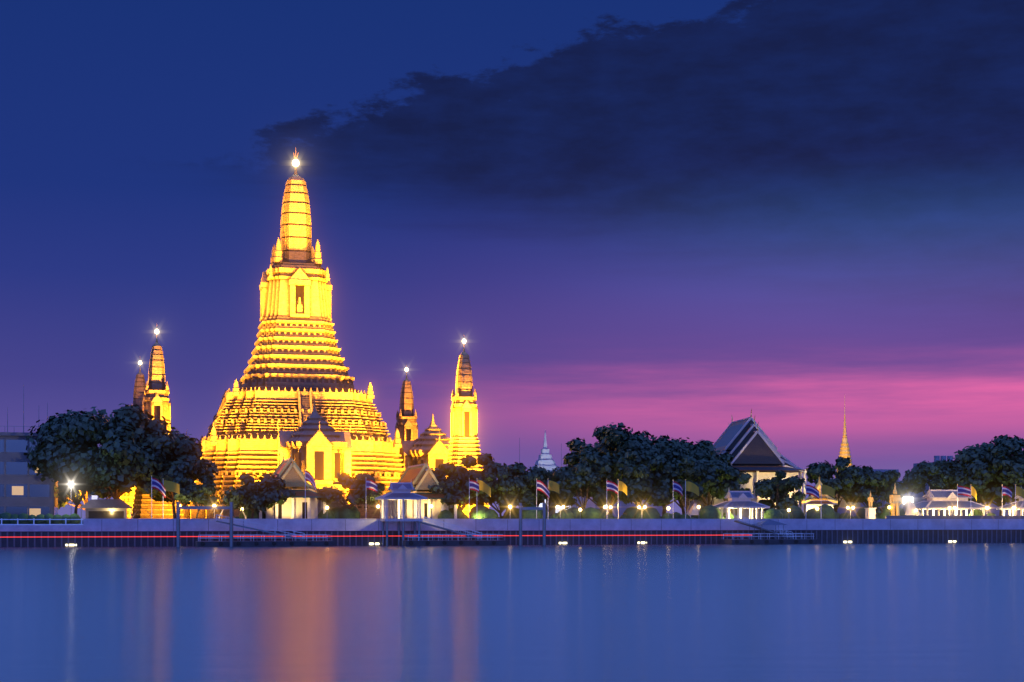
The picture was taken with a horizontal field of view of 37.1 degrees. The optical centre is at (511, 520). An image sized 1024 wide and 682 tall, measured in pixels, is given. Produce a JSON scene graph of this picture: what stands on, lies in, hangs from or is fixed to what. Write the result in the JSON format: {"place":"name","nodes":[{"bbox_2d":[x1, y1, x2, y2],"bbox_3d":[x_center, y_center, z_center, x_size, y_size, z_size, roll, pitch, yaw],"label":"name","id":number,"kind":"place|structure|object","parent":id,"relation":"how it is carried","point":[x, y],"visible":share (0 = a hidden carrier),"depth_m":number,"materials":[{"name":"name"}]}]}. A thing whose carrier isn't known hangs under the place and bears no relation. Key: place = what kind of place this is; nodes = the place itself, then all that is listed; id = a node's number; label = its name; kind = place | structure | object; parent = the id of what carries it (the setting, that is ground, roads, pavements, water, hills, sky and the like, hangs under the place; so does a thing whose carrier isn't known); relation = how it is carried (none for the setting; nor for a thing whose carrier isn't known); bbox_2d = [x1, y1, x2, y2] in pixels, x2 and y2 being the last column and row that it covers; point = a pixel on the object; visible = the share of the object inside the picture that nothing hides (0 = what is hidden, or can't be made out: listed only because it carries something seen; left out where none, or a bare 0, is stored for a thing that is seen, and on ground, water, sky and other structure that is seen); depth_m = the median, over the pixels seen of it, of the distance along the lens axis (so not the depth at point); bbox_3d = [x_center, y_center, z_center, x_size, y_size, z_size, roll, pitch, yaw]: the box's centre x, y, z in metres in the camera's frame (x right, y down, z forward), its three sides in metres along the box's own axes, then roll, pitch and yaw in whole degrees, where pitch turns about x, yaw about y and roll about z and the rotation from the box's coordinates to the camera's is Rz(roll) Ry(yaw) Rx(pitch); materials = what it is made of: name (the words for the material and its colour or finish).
{"place":"outdoors","nodes":[
{"label":"outdoors","id":0,"kind":"place"},
{"bbox_2d":[0,432,57,523],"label":"office block","id":1,"kind":"structure","parent":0,"point":[24,489],"depth_m":277.26,"materials":[{"name":"concrete"}]},
{"bbox_2d":[0,542,1023,681],"bbox_3d":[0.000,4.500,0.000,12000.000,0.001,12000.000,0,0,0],"label":"river water","id":2,"kind":"structure","parent":0,"point":[885,612],"depth_m":73.58,"materials":[{"name":"blue liquid"}]},
{"bbox_2d":[176,502,333,546],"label":"pier","id":3,"kind":"structure","parent":2,"relation":"in","point":[229,543],"depth_m":260.61,"materials":[{"name":"grey paint"}]},
{"bbox_2d":[59,535,713,536],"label":"wall","id":4,"kind":"structure","parent":2,"relation":"on","point":[354,536],"depth_m":271.11,"materials":[{"name":"red"}]},
{"bbox_2d":[382,521,419,545],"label":"pilings","id":5,"kind":"object","parent":2,"relation":"in","point":[398,532],"visible":0.67,"depth_m":273.54,"materials":[{"name":"grey concrete"}]},
{"bbox_2d":[400,503,545,545],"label":"pier","id":6,"kind":"structure","parent":2,"relation":"in","point":[442,542],"depth_m":271.55,"materials":[{"name":"grey paint"}]},
{"bbox_2d":[375,482,427,520],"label":"pier pavilion","id":7,"kind":"structure","parent":6,"relation":"on","point":[401,491],"depth_m":271.33,"materials":[{"name":"white paint"}]},
{"bbox_2d":[0,0,1023,518],"label":"sky","id":8,"kind":"structure","parent":0,"point":[677,219],"materials":[{"name":"blue"}]},
{"bbox_2d":[522,431,570,515],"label":"white spired hall","id":9,"kind":"structure","parent":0,"point":[545,461],"depth_m":430.86,"materials":[{"name":"paint"}]},
{"bbox_2d":[571,496,594,507],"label":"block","id":10,"kind":"structure","parent":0,"point":[590,503],"depth_m":452.08,"materials":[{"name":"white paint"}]},
{"bbox_2d":[234,504,995,518],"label":"promenade shrubs","id":11,"kind":"object","parent":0,"point":[824,511],"visible":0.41,"depth_m":295.76,"materials":[{"name":"green plant"}]},
{"bbox_2d":[595,498,662,517],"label":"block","id":12,"kind":"structure","parent":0,"point":[619,507],"depth_m":528.92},
{"bbox_2d":[720,515,816,543],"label":"pier","id":13,"kind":"structure","parent":0,"point":[768,522],"depth_m":287.18,"materials":[{"name":"grey paint"}]},
{"bbox_2d":[835,409,859,506],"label":"golden chedi","id":14,"kind":"structure","parent":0,"point":[844,451],"depth_m":417.67,"materials":[{"name":"gold metal"}]},
{"bbox_2d":[837,469,898,513],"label":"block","id":15,"kind":"structure","parent":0,"point":[840,510],"depth_m":649.27,"materials":[{"name":"grey concrete"}]},
{"bbox_2d":[849,481,917,515],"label":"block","id":16,"kind":"structure","parent":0,"point":[913,496],"depth_m":602.46,"materials":[{"name":"white"}]},
{"bbox_2d":[913,456,952,515],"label":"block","id":17,"kind":"structure","parent":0,"point":[920,496],"depth_m":689.94,"materials":[{"name":"grey concrete"}]},
{"bbox_2d":[943,489,1023,515],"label":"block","id":18,"kind":"structure","parent":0,"point":[993,509],"depth_m":647.12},
{"label":"ground surface","id":19,"kind":"structure","parent":0,"visible":0},
{"bbox_2d":[0,513,80,523],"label":"hedge","id":20,"kind":"object","parent":19,"relation":"on","point":[45,516],"visible":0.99,"depth_m":260.20,"materials":[{"name":"green plant"}]},
{"bbox_2d":[39,423,108,513],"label":"tree","id":21,"kind":"object","parent":19,"relation":"on","point":[76,487],"visible":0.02,"depth_m":285.84,"materials":[{"name":"green plant"}]},
{"bbox_2d":[58,482,119,509],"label":"tree","id":22,"kind":"object","parent":19,"relation":"on","point":[64,498],"visible":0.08,"depth_m":345.50,"materials":[{"name":"green plant"}]},
{"bbox_2d":[24,403,199,498],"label":"tree","id":23,"kind":"object","parent":19,"relation":"on","point":[128,438],"visible":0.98,"depth_m":273.68,"materials":[{"name":"green plant"}]},
{"bbox_2d":[133,361,145,411],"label":"temple spire","id":24,"kind":"structure","parent":19,"relation":"on","point":[139,396],"depth_m":360.28,"materials":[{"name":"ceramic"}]},
{"bbox_2d":[120,432,186,518],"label":"mondop","id":25,"kind":"structure","parent":19,"relation":"on","point":[126,497],"depth_m":324.68,"materials":[{"name":"ceramic"}]},
{"bbox_2d":[128,329,185,518],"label":"temple tower","id":26,"kind":"structure","parent":19,"relation":"on","point":[156,393],"depth_m":299.58,"materials":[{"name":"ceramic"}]},
{"bbox_2d":[136,442,217,518],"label":"tree","id":27,"kind":"object","parent":19,"relation":"on","point":[188,466],"visible":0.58,"depth_m":277.56,"materials":[{"name":"green plant"}]},
{"bbox_2d":[220,473,295,518],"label":"tree","id":28,"kind":"object","parent":19,"relation":"on","point":[262,494],"visible":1,"depth_m":271.45,"materials":[{"name":"green plant"}]},
{"bbox_2d":[7,392,576,507],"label":"roof masts","id":29,"kind":"object","parent":19,"relation":"on","point":[23,426],"visible":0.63,"depth_m":281.14,"materials":[{"name":"grey paint"}]},
{"bbox_2d":[259,448,326,518],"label":"pavilion","id":30,"kind":"structure","parent":19,"relation":"on","point":[289,471],"depth_m":280.08,"materials":[{"name":"white paint"}]},
{"bbox_2d":[182,151,404,518],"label":"temple tower","id":31,"kind":"structure","parent":19,"relation":"on","point":[294,369],"depth_m":329.12,"materials":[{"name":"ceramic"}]},
{"bbox_2d":[277,400,351,508],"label":"mondop","id":32,"kind":"structure","parent":19,"relation":"on","point":[320,447],"depth_m":304.94,"materials":[{"name":"stone"}]},
{"bbox_2d":[316,472,385,508],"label":"tree","id":33,"kind":"object","parent":19,"relation":"on","point":[358,492],"visible":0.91,"depth_m":279.59,"materials":[{"name":"green plant"}]},
{"bbox_2d":[395,363,417,458],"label":"temple spire","id":34,"kind":"structure","parent":19,"relation":"on","point":[406,425],"depth_m":376.65,"materials":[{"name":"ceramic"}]},
{"bbox_2d":[378,457,458,518],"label":"pavilion","id":35,"kind":"structure","parent":19,"relation":"on","point":[421,477],"depth_m":286.67,"materials":[{"name":"white paint"}]},
{"bbox_2d":[400,414,449,472],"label":"mondop","id":36,"kind":"structure","parent":19,"relation":"on","point":[431,443],"depth_m":343.43,"materials":[{"name":"ceramic"}]},
{"bbox_2d":[445,339,489,517],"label":"temple tower","id":37,"kind":"structure","parent":19,"relation":"on","point":[463,441],"depth_m":315.88,"materials":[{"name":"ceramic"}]},
{"bbox_2d":[458,453,500,485],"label":"tree","id":38,"kind":"object","parent":19,"relation":"on","point":[489,465],"visible":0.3,"depth_m":296.05,"materials":[{"name":"green plant"}]},
{"bbox_2d":[474,462,541,517],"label":"tree","id":39,"kind":"object","parent":19,"relation":"on","point":[508,482],"visible":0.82,"depth_m":289.51,"materials":[{"name":"green plant"}]},
{"bbox_2d":[0,516,1023,546],"bbox_3d":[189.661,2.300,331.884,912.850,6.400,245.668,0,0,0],"label":"quay wall","id":40,"kind":"structure","parent":19,"relation":"on","point":[947,529],"depth_m":281.86,"materials":[{"name":"white concrete"}]},
{"bbox_2d":[66,541,955,545],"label":"quay downlights","id":41,"kind":"object","parent":40,"relation":"attached to","point":[559,543],"visible":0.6,"depth_m":283.14,"materials":[{"name":"beige"}]},
{"bbox_2d":[501,472,551,506],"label":"tree","id":42,"kind":"object","parent":19,"relation":"on","point":[528,498],"visible":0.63,"depth_m":290.91,"materials":[{"name":"green plant"}]},
{"bbox_2d":[518,464,576,511],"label":"tree","id":43,"kind":"object","parent":19,"relation":"on","point":[566,491],"visible":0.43,"depth_m":299.52,"materials":[{"name":"green plant"}]},
{"bbox_2d":[559,441,603,508],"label":"tree","id":44,"kind":"object","parent":19,"relation":"on","point":[600,506],"visible":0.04,"depth_m":325.03,"materials":[{"name":"green plant"}]},
{"bbox_2d":[548,450,615,509],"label":"tree group","id":45,"kind":"object","parent":19,"relation":"on","point":[581,475],"visible":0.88,"depth_m":299.95,"materials":[{"name":"green plant"}]},
{"bbox_2d":[563,422,656,513],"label":"tree group","id":46,"kind":"object","parent":19,"relation":"on","point":[613,440],"visible":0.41,"depth_m":308.06,"materials":[{"name":"green plant"}]},
{"bbox_2d":[593,430,669,507],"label":"tree","id":47,"kind":"object","parent":19,"relation":"on","point":[643,435],"visible":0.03,"depth_m":329.76,"materials":[{"name":"green plant"}]},
{"bbox_2d":[603,443,675,508],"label":"tree group","id":48,"kind":"object","parent":19,"relation":"on","point":[637,466],"visible":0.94,"depth_m":302.63,"materials":[{"name":"green plant"}]},
{"bbox_2d":[638,437,707,514],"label":"tree group","id":49,"kind":"object","parent":19,"relation":"on","point":[674,451],"visible":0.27,"depth_m":310.86,"materials":[{"name":"green plant"}]},
{"bbox_2d":[659,455,722,512],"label":"tree group","id":50,"kind":"object","parent":19,"relation":"on","point":[701,472],"visible":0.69,"depth_m":304.21,"materials":[{"name":"green plant"}]},
{"bbox_2d":[674,437,722,513],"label":"tree","id":51,"kind":"object","parent":19,"relation":"on","point":[706,445],"visible":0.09,"depth_m":328.34,"materials":[{"name":"green plant"}]},
{"bbox_2d":[689,449,741,505],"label":"tree group","id":52,"kind":"object","parent":19,"relation":"on","point":[730,474],"visible":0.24,"depth_m":312.37,"materials":[{"name":"green plant"}]},
{"bbox_2d":[711,463,752,511],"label":"tree","id":53,"kind":"object","parent":19,"relation":"on","point":[743,478],"visible":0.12,"depth_m":325.22,"materials":[{"name":"green plant"}]},
{"bbox_2d":[687,409,807,518],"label":"temple hall","id":54,"kind":"structure","parent":19,"relation":"on","point":[749,445],"depth_m":336.49,"materials":[{"name":"white paint"}]},
{"bbox_2d":[752,470,806,511],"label":"tree","id":55,"kind":"object","parent":19,"relation":"on","point":[776,489],"visible":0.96,"depth_m":323.31,"materials":[{"name":"green plant"}]},
{"bbox_2d":[801,477,837,512],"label":"pavilion","id":56,"kind":"structure","parent":19,"relation":"on","point":[811,501],"depth_m":323.47,"materials":[{"name":"white paint"}]},
{"bbox_2d":[806,456,864,512],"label":"tree","id":57,"kind":"object","parent":19,"relation":"on","point":[825,471],"visible":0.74,"depth_m":338.62,"materials":[{"name":"green plant"}]},
{"bbox_2d":[838,466,907,505],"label":"tree","id":58,"kind":"object","parent":19,"relation":"on","point":[876,483],"visible":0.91,"depth_m":336.20,"materials":[{"name":"green plant"}]},
{"bbox_2d":[867,492,889,514],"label":"tree","id":59,"kind":"object","parent":19,"relation":"on","point":[878,504],"visible":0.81,"depth_m":310.42,"materials":[{"name":"green plant"}]},
{"bbox_2d":[900,459,961,515],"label":"tree","id":60,"kind":"object","parent":19,"relation":"on","point":[936,473],"visible":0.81,"depth_m":345.38,"materials":[{"name":"green plant"}]},
{"bbox_2d":[946,434,1023,515],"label":"tree","id":61,"kind":"object","parent":19,"relation":"on","point":[986,471],"visible":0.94,"depth_m":339.02,"materials":[{"name":"green plant"}]},
{"label":"promenade paving","id":62,"kind":"structure","parent":0,"visible":0},
{"bbox_2d":[80,495,131,518],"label":"riverside kiosk","id":63,"kind":"object","parent":62,"relation":"on","point":[95,507],"visible":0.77,"depth_m":267.40,"materials":[{"name":"concrete"}]},
{"bbox_2d":[151,475,164,518],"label":"flag pole","id":64,"kind":"object","parent":62,"relation":"on","point":[157,484],"visible":1,"depth_m":265.85,"materials":[{"name":"multicoloured metal"}]},
{"bbox_2d":[163,478,179,493],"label":"flag","id":65,"kind":"object","parent":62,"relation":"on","point":[170,486],"visible":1,"depth_m":266.39,"materials":[{"name":"yellow fabric"}]},
{"bbox_2d":[172,474,217,518],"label":"tree","id":66,"kind":"object","parent":62,"relation":"on","point":[191,490],"visible":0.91,"depth_m":271.21,"materials":[{"name":"green plant"}]},
{"bbox_2d":[305,468,315,518],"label":"flag pole","id":67,"kind":"object","parent":62,"relation":"on","point":[309,478],"visible":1,"depth_m":273.04,"materials":[{"name":"multicoloured fabric"}]},
{"bbox_2d":[365,477,376,491],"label":"flag","id":68,"kind":"object","parent":62,"relation":"on","point":[371,484],"visible":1,"depth_m":275.79,"materials":[{"name":"multicoloured fabric"}]},
{"bbox_2d":[428,455,494,510],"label":"tree","id":69,"kind":"object","parent":62,"relation":"on","point":[453,490],"visible":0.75,"depth_m":288.24,"materials":[{"name":"green plant"}]},
{"bbox_2d":[469,478,478,518],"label":"flag pole","id":70,"kind":"object","parent":62,"relation":"on","point":[473,485],"visible":1,"depth_m":280.30,"materials":[{"name":"multicoloured fabric"}]},
{"bbox_2d":[476,478,490,496],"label":"flag","id":71,"kind":"object","parent":62,"relation":"on","point":[485,487],"visible":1,"depth_m":281.58,"materials":[{"name":"yellow fabric"}]},
{"bbox_2d":[536,478,548,518],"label":"flag pole","id":72,"kind":"object","parent":62,"relation":"on","point":[542,487],"visible":1,"depth_m":283.47,"materials":[{"name":"multicoloured fabric"}]},
{"bbox_2d":[548,480,558,492],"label":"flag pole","id":73,"kind":"object","parent":62,"relation":"on","point":[553,486],"visible":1,"depth_m":284.57,"materials":[{"name":"yellow fabric"}]},
{"bbox_2d":[606,479,617,493],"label":"flag pole","id":74,"kind":"object","parent":62,"relation":"on","point":[612,486],"visible":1,"depth_m":287.12,"materials":[{"name":"multicoloured fabric"}]},
{"bbox_2d":[618,479,626,494],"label":"flag pole","id":75,"kind":"object","parent":62,"relation":"on","point":[622,486],"visible":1,"depth_m":287.73,"materials":[{"name":"yellow fabric"}]},
{"bbox_2d":[673,479,682,496],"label":"flag pole","id":76,"kind":"object","parent":62,"relation":"on","point":[677,486],"visible":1,"depth_m":291.25,"materials":[{"name":"multicoloured fabric"}]},
{"bbox_2d":[685,479,698,518],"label":"flag pole","id":77,"kind":"object","parent":62,"relation":"on","point":[691,487],"visible":1,"depth_m":291.51,"materials":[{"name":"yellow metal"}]},
{"bbox_2d":[686,503,699,516],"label":"canvas tent","id":78,"kind":"object","parent":62,"relation":"on","point":[694,510],"visible":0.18,"depth_m":301.79,"materials":[{"name":"white fabric"}]},
{"bbox_2d":[713,491,769,518],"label":"pavilion","id":79,"kind":"structure","parent":62,"relation":"on","point":[739,500],"depth_m":300.38,"materials":[{"name":"white paint"}]},
{"bbox_2d":[805,483,818,498],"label":"flag pole","id":80,"kind":"object","parent":62,"relation":"on","point":[812,490],"visible":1,"depth_m":297.45,"materials":[{"name":"fabric"}]},
{"bbox_2d":[820,483,834,497],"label":"flag pole","id":81,"kind":"object","parent":62,"relation":"on","point":[827,490],"visible":1,"depth_m":298.67,"materials":[{"name":"fabric"}]},
{"bbox_2d":[864,491,875,518],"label":"statue on white pedestal","id":82,"kind":"object","parent":62,"relation":"on","point":[870,511],"visible":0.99,"depth_m":307.74,"materials":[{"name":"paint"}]},
{"bbox_2d":[889,485,901,515],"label":"yaksha guardian statue","id":83,"kind":"object","parent":62,"relation":"on","point":[894,499],"visible":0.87,"depth_m":309.13,"materials":[{"name":"beige metal"}]},
{"bbox_2d":[902,498,921,515],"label":"canvas tent","id":84,"kind":"object","parent":62,"relation":"on","point":[909,507],"visible":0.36,"depth_m":311.55,"materials":[{"name":"white fabric"}]},
{"bbox_2d":[914,487,990,515],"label":"pavilion","id":85,"kind":"structure","parent":62,"relation":"on","point":[939,500],"depth_m":315.25,"materials":[{"name":"white paint"}]},
{"bbox_2d":[957,484,970,515],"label":"flag pole","id":86,"kind":"object","parent":62,"relation":"on","point":[963,490],"visible":1,"depth_m":306.48,"materials":[{"name":"multicoloured metal"}]},
{"bbox_2d":[970,484,976,501],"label":"flag pole","id":87,"kind":"object","parent":62,"relation":"on","point":[973,492],"visible":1,"depth_m":307.94,"materials":[{"name":"fabric"}]},
{"bbox_2d":[1002,484,1011,498],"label":"flag pole","id":88,"kind":"object","parent":62,"relation":"on","point":[1006,491],"visible":1,"depth_m":309.16,"materials":[{"name":"fabric"}]},
{"bbox_2d":[996,487,1023,515],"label":"pavilion","id":89,"kind":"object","parent":62,"relation":"on","point":[1019,505],"visible":0.61,"depth_m":321.89,"materials":[{"name":"white paint"}]},
{"bbox_2d":[1015,484,1023,515],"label":"flag pole","id":90,"kind":"object","parent":62,"relation":"on","point":[1019,491],"visible":1,"depth_m":310.31,"materials":[{"name":"white metal"}]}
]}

